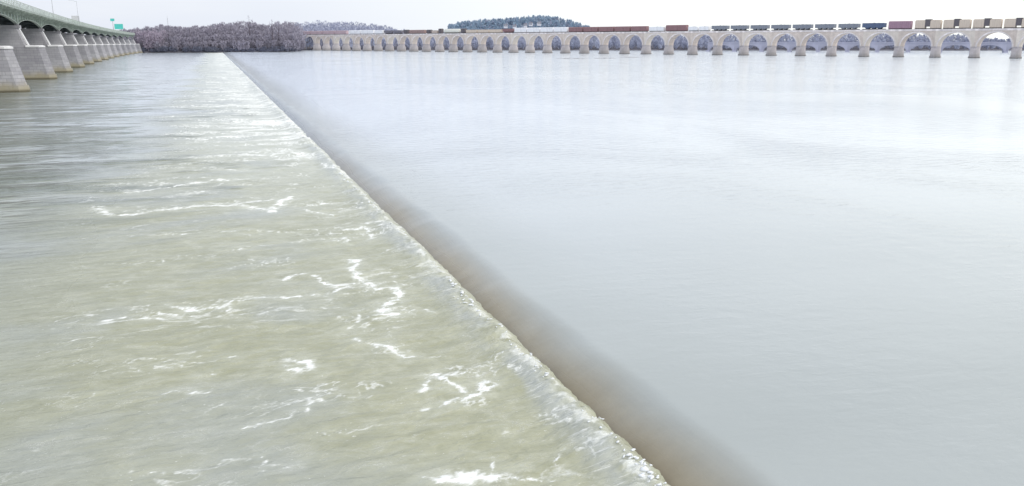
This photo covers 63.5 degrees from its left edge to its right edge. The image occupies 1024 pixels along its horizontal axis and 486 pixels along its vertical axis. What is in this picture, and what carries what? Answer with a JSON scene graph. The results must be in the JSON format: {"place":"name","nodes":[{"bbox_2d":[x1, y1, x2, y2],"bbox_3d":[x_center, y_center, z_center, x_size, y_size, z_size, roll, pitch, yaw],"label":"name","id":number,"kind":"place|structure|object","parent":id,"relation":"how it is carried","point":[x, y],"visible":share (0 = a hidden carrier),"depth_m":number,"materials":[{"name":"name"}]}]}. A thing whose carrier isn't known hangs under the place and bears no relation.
{"place":"outdoors","nodes":[
{"label":"outdoors","id":0,"kind":"place"},
{"bbox_2d":[143,48,300,52],"bbox_3d":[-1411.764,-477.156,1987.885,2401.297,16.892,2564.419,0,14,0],"label":"bank","id":1,"kind":"structure","parent":0,"point":[177,51],"depth_m":751.77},
{"bbox_2d":[136,30,168,50],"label":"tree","id":2,"kind":"object","parent":1,"relation":"on","point":[150,35],"visible":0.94,"depth_m":746.61,"materials":[{"name":"grey plant"}]},
{"bbox_2d":[161,26,173,36],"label":"bare tree","id":3,"kind":"object","parent":1,"relation":"on","point":[167,29],"visible":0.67,"depth_m":769.12,"materials":[{"name":"grey plant"}]},
{"bbox_2d":[119,20,306,50],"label":"woodland","id":4,"kind":"object","parent":1,"relation":"on","point":[203,36],"visible":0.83,"depth_m":777.66,"materials":[{"name":"grey plant"}]},
{"bbox_2d":[212,25,221,39],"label":"bare tree","id":5,"kind":"object","parent":1,"relation":"on","point":[216,26],"visible":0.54,"depth_m":774.47,"materials":[{"name":"grey plant"}]},
{"bbox_2d":[141,46,300,51],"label":"brush","id":6,"kind":"object","parent":1,"relation":"on","point":[209,49],"visible":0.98,"depth_m":751.85,"materials":[{"name":"plant"}]},
{"bbox_2d":[225,23,234,35],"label":"bare tree","id":7,"kind":"object","parent":1,"relation":"on","point":[231,29],"visible":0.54,"depth_m":779.11,"materials":[{"name":"grey plant"}]},
{"bbox_2d":[269,20,276,43],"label":"bare tree","id":8,"kind":"object","parent":1,"relation":"on","point":[272,32],"visible":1,"depth_m":774.96,"materials":[{"name":"grey plant"}]},
{"bbox_2d":[274,21,282,44],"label":"bare tree","id":9,"kind":"object","parent":1,"relation":"on","point":[278,30],"visible":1,"depth_m":780.91,"materials":[{"name":"grey plant"}]},
{"bbox_2d":[300,20,396,42],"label":"woodland","id":10,"kind":"object","parent":1,"relation":"on","point":[347,24],"visible":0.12,"depth_m":1238.86,"materials":[{"name":"grey plant"}]},
{"bbox_2d":[0,52,669,485],"bbox_3d":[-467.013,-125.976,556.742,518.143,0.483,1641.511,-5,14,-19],"label":"river","id":11,"kind":"structure","parent":0,"point":[216,270],"depth_m":25.05,"materials":[{"name":"green liquid"}]},
{"bbox_2d":[232,62,666,485],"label":"foam","id":12,"kind":"object","parent":11,"relation":"on","point":[644,468],"visible":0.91,"depth_m":18.08,"materials":[{"name":"white"}]},
{"bbox_2d":[1,0,1023,41],"label":"sky","id":13,"kind":"structure","parent":0,"point":[397,14],"materials":[{"name":"white"}]},
{"bbox_2d":[418,22,685,42],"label":"hill","id":14,"kind":"structure","parent":0,"point":[523,27],"depth_m":1987.16,"materials":[{"name":"plant"}]},
{"bbox_2d":[447,15,589,37],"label":"woodland","id":15,"kind":"object","parent":14,"relation":"on","point":[544,20],"visible":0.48,"depth_m":1995.05,"materials":[{"name":"plant"}]},
{"bbox_2d":[223,50,1023,485],"bbox_3d":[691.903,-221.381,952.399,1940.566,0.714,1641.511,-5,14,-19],"label":"river pool","id":16,"kind":"structure","parent":0,"point":[731,268],"depth_m":35.87,"materials":[{"name":"liquid"}]},
{"bbox_2d":[705,42,1023,52],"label":"wooded island","id":17,"kind":"structure","parent":16,"relation":"in","point":[1005,47],"depth_m":763.00,"materials":[{"name":"grey plant"}]},
{"bbox_2d":[301,42,1023,50],"bbox_3d":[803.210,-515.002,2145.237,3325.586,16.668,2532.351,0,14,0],"label":"opposite bank","id":18,"kind":"structure","parent":0,"point":[886,48],"depth_m":944.52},
{"bbox_2d":[294,22,1023,48],"bbox_3d":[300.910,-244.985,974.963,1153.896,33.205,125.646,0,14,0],"label":"woodland","id":19,"kind":"object","parent":18,"relation":"on","point":[682,42],"visible":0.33,"depth_m":955.98,"materials":[{"name":"grey plant"}]},
{"bbox_3d":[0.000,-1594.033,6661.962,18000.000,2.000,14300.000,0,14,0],"label":"riverbed","id":20,"kind":"structure","parent":0,"visible":0},
{"bbox_2d":[0,0,142,92],"bbox_3d":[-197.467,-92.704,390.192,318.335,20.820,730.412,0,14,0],"label":"girder bridge","id":21,"kind":"structure","parent":20,"relation":"on","point":[42,45],"depth_m":238.99,"materials":[{"name":"grey concrete"}]},
{"bbox_2d":[71,16,79,21],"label":"box truck","id":22,"kind":"object","parent":21,"relation":"on","point":[74,18],"visible":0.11,"depth_m":354.74,"materials":[{"name":"paint"}]},
{"bbox_2d":[114,24,123,30],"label":"highway sign","id":23,"kind":"object","parent":21,"relation":"on","point":[118,26],"visible":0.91,"depth_m":612.53,"materials":[{"name":"green metal"}]},
{"bbox_2d":[304,28,1023,57],"bbox_3d":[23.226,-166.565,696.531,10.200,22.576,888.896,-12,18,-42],"label":"stone arch bridge","id":24,"kind":"structure","parent":20,"relation":"on","point":[937,37],"depth_m":599.24,"materials":[{"name":"stone"}]},
{"bbox_2d":[310,31,322,34],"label":"boxcar","id":25,"kind":"object","parent":24,"relation":"on","point":[316,32],"visible":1,"depth_m":944.71,"materials":[{"name":"metal"}]},
{"bbox_2d":[322,31,334,34],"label":"boxcar","id":26,"kind":"object","parent":24,"relation":"on","point":[327,32],"visible":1,"depth_m":927.14,"materials":[{"name":"metal"}]},
{"bbox_2d":[334,30,348,33],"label":"boxcar","id":27,"kind":"object","parent":24,"relation":"on","point":[342,32],"visible":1,"depth_m":906.54,"materials":[{"name":"metal"}]},
{"bbox_2d":[348,30,360,33],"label":"boxcar","id":28,"kind":"object","parent":24,"relation":"on","point":[354,31],"visible":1,"depth_m":888.04,"materials":[{"name":"metal"}]},
{"bbox_2d":[361,30,374,33],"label":"boxcar","id":29,"kind":"object","parent":24,"relation":"on","point":[367,32],"visible":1,"depth_m":870.21,"materials":[{"name":"metal"}]},
{"bbox_2d":[374,30,384,33],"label":"boxcar","id":30,"kind":"object","parent":24,"relation":"on","point":[379,31],"visible":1,"depth_m":855.30,"materials":[{"name":"metal"}]},
{"bbox_2d":[384,30,392,33],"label":"hopper car","id":31,"kind":"object","parent":24,"relation":"on","point":[388,31],"visible":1,"depth_m":843.97,"materials":[{"name":"metal"}]},
{"bbox_2d":[393,30,403,33],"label":"hopper car","id":32,"kind":"object","parent":24,"relation":"on","point":[398,31],"visible":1,"depth_m":831.73,"materials":[{"name":"metal"}]},
{"bbox_2d":[409,30,425,33],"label":"boxcar","id":33,"kind":"object","parent":24,"relation":"on","point":[417,31],"visible":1,"depth_m":809.54,"materials":[{"name":"metal"}]},
{"bbox_2d":[444,28,460,32],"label":"tank car","id":34,"kind":"object","parent":24,"relation":"on","point":[452,30],"visible":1,"depth_m":771.22,"materials":[{"name":"metal"}]},
{"bbox_2d":[466,29,477,32],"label":"gondola car","id":35,"kind":"object","parent":24,"relation":"on","point":[472,31],"visible":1,"depth_m":751.75,"materials":[{"name":"metal"}]},
{"bbox_2d":[478,29,489,32],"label":"gondola car","id":36,"kind":"object","parent":24,"relation":"on","point":[484,31],"visible":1,"depth_m":739.48,"materials":[{"name":"metal"}]},
{"bbox_2d":[490,29,502,32],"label":"gondola car","id":37,"kind":"object","parent":24,"relation":"on","point":[495,30],"visible":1,"depth_m":728.50,"materials":[{"name":"metal"}]},
{"bbox_2d":[502,28,514,32],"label":"hopper car","id":38,"kind":"object","parent":24,"relation":"on","point":[508,30],"visible":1,"depth_m":717.54,"materials":[{"name":"metal"}]},
{"bbox_2d":[514,28,527,32],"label":"boxcar","id":39,"kind":"object","parent":24,"relation":"on","point":[520,30],"visible":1,"depth_m":706.37,"materials":[{"name":"metal"}]},
{"bbox_2d":[527,28,540,32],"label":"boxcar","id":40,"kind":"object","parent":24,"relation":"on","point":[533,30],"visible":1,"depth_m":695.23,"materials":[{"name":"metal"}]},
{"bbox_2d":[540,27,553,32],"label":"boxcar","id":41,"kind":"object","parent":24,"relation":"on","point":[546,29],"visible":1,"depth_m":684.35,"materials":[{"name":"metal"}]},
{"bbox_2d":[554,27,568,31],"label":"boxcar","id":42,"kind":"object","parent":24,"relation":"on","point":[561,29],"visible":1,"depth_m":672.11,"materials":[{"name":"metal"}]},
{"bbox_2d":[569,27,582,31],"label":"boxcar","id":43,"kind":"object","parent":24,"relation":"on","point":[575,29],"visible":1,"depth_m":660.98,"materials":[{"name":"metal"}]},
{"bbox_2d":[583,27,598,31],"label":"boxcar","id":44,"kind":"object","parent":24,"relation":"on","point":[590,29],"visible":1,"depth_m":649.66,"materials":[{"name":"metal"}]},
{"bbox_2d":[599,27,614,31],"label":"boxcar","id":45,"kind":"object","parent":24,"relation":"on","point":[606,29],"visible":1,"depth_m":638.13,"materials":[{"name":"metal"}]},
{"bbox_2d":[615,26,630,31],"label":"boxcar","id":46,"kind":"object","parent":24,"relation":"on","point":[622,28],"visible":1,"depth_m":627.14,"materials":[{"name":"metal"}]},
{"bbox_2d":[631,26,648,31],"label":"boxcar","id":47,"kind":"object","parent":24,"relation":"on","point":[639,28],"visible":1,"depth_m":615.63,"materials":[{"name":"metal"}]},
{"bbox_2d":[649,27,665,31],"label":"gondola car","id":48,"kind":"object","parent":24,"relation":"on","point":[653,29],"visible":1,"depth_m":604.64,"materials":[{"name":"metal"}]},
{"bbox_2d":[666,25,688,30],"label":"boxcar","id":49,"kind":"object","parent":24,"relation":"on","point":[676,27],"visible":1,"depth_m":591.70,"materials":[{"name":"metal"}]},
{"bbox_2d":[688,26,698,30],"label":"gondola car","id":50,"kind":"object","parent":24,"relation":"on","point":[694,28],"visible":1,"depth_m":582.03,"materials":[{"name":"metal"}]},
{"bbox_2d":[699,26,710,30],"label":"gondola car","id":51,"kind":"object","parent":24,"relation":"on","point":[705,28],"visible":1,"depth_m":575.42,"materials":[{"name":"metal"}]},
{"bbox_2d":[711,25,729,30],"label":"hopper car","id":52,"kind":"object","parent":24,"relation":"on","point":[720,28],"visible":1,"depth_m":566.79,"materials":[{"name":"metal"}]},
{"bbox_2d":[731,25,749,30],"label":"hopper car","id":53,"kind":"object","parent":24,"relation":"on","point":[739,27],"visible":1,"depth_m":555.98,"materials":[{"name":"metal"}]},
{"bbox_2d":[750,25,769,30],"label":"hopper car","id":54,"kind":"object","parent":24,"relation":"on","point":[759,27],"visible":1,"depth_m":545.75,"materials":[{"name":"metal"}]},
{"bbox_2d":[771,24,790,29],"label":"hopper car","id":55,"kind":"object","parent":24,"relation":"on","point":[781,27],"visible":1,"depth_m":534.89,"materials":[{"name":"metal"}]},
{"bbox_2d":[793,24,813,29],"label":"hopper car","id":56,"kind":"object","parent":24,"relation":"on","point":[803,26],"visible":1,"depth_m":523.51,"materials":[{"name":"metal"}]},
{"bbox_2d":[815,24,836,29],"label":"hopper car","id":57,"kind":"object","parent":24,"relation":"on","point":[825,26],"visible":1,"depth_m":513.33,"materials":[{"name":"metal"}]},
{"bbox_2d":[838,23,860,29],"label":"hopper car","id":58,"kind":"object","parent":24,"relation":"on","point":[849,26],"visible":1,"depth_m":502.78,"materials":[{"name":"metal"}]},
{"bbox_2d":[862,23,886,29],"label":"hopper car","id":59,"kind":"object","parent":24,"relation":"on","point":[869,26],"visible":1,"depth_m":492.21,"materials":[{"name":"metal"}]},
{"bbox_2d":[888,21,912,28],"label":"boxcar","id":60,"kind":"object","parent":24,"relation":"on","point":[900,25],"visible":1,"depth_m":480.50,"materials":[{"name":"metal"}]},
{"bbox_2d":[914,19,942,28],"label":"freight car","id":61,"kind":"object","parent":24,"relation":"on","point":[930,23],"visible":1,"depth_m":469.69,"materials":[{"name":"metal"}]},
{"bbox_2d":[943,19,971,28],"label":"freight car","id":62,"kind":"object","parent":24,"relation":"on","point":[960,23],"visible":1,"depth_m":458.46,"materials":[{"name":"metal"}]},
{"bbox_2d":[972,18,1002,28],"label":"freight car","id":63,"kind":"object","parent":24,"relation":"on","point":[984,22],"visible":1,"depth_m":447.76,"materials":[{"name":"metal"}]},
{"bbox_2d":[1004,18,1023,27],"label":"freight car","id":64,"kind":"object","parent":24,"relation":"on","point":[1011,23],"visible":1,"depth_m":438.87,"materials":[{"name":"metal"}]}
]}

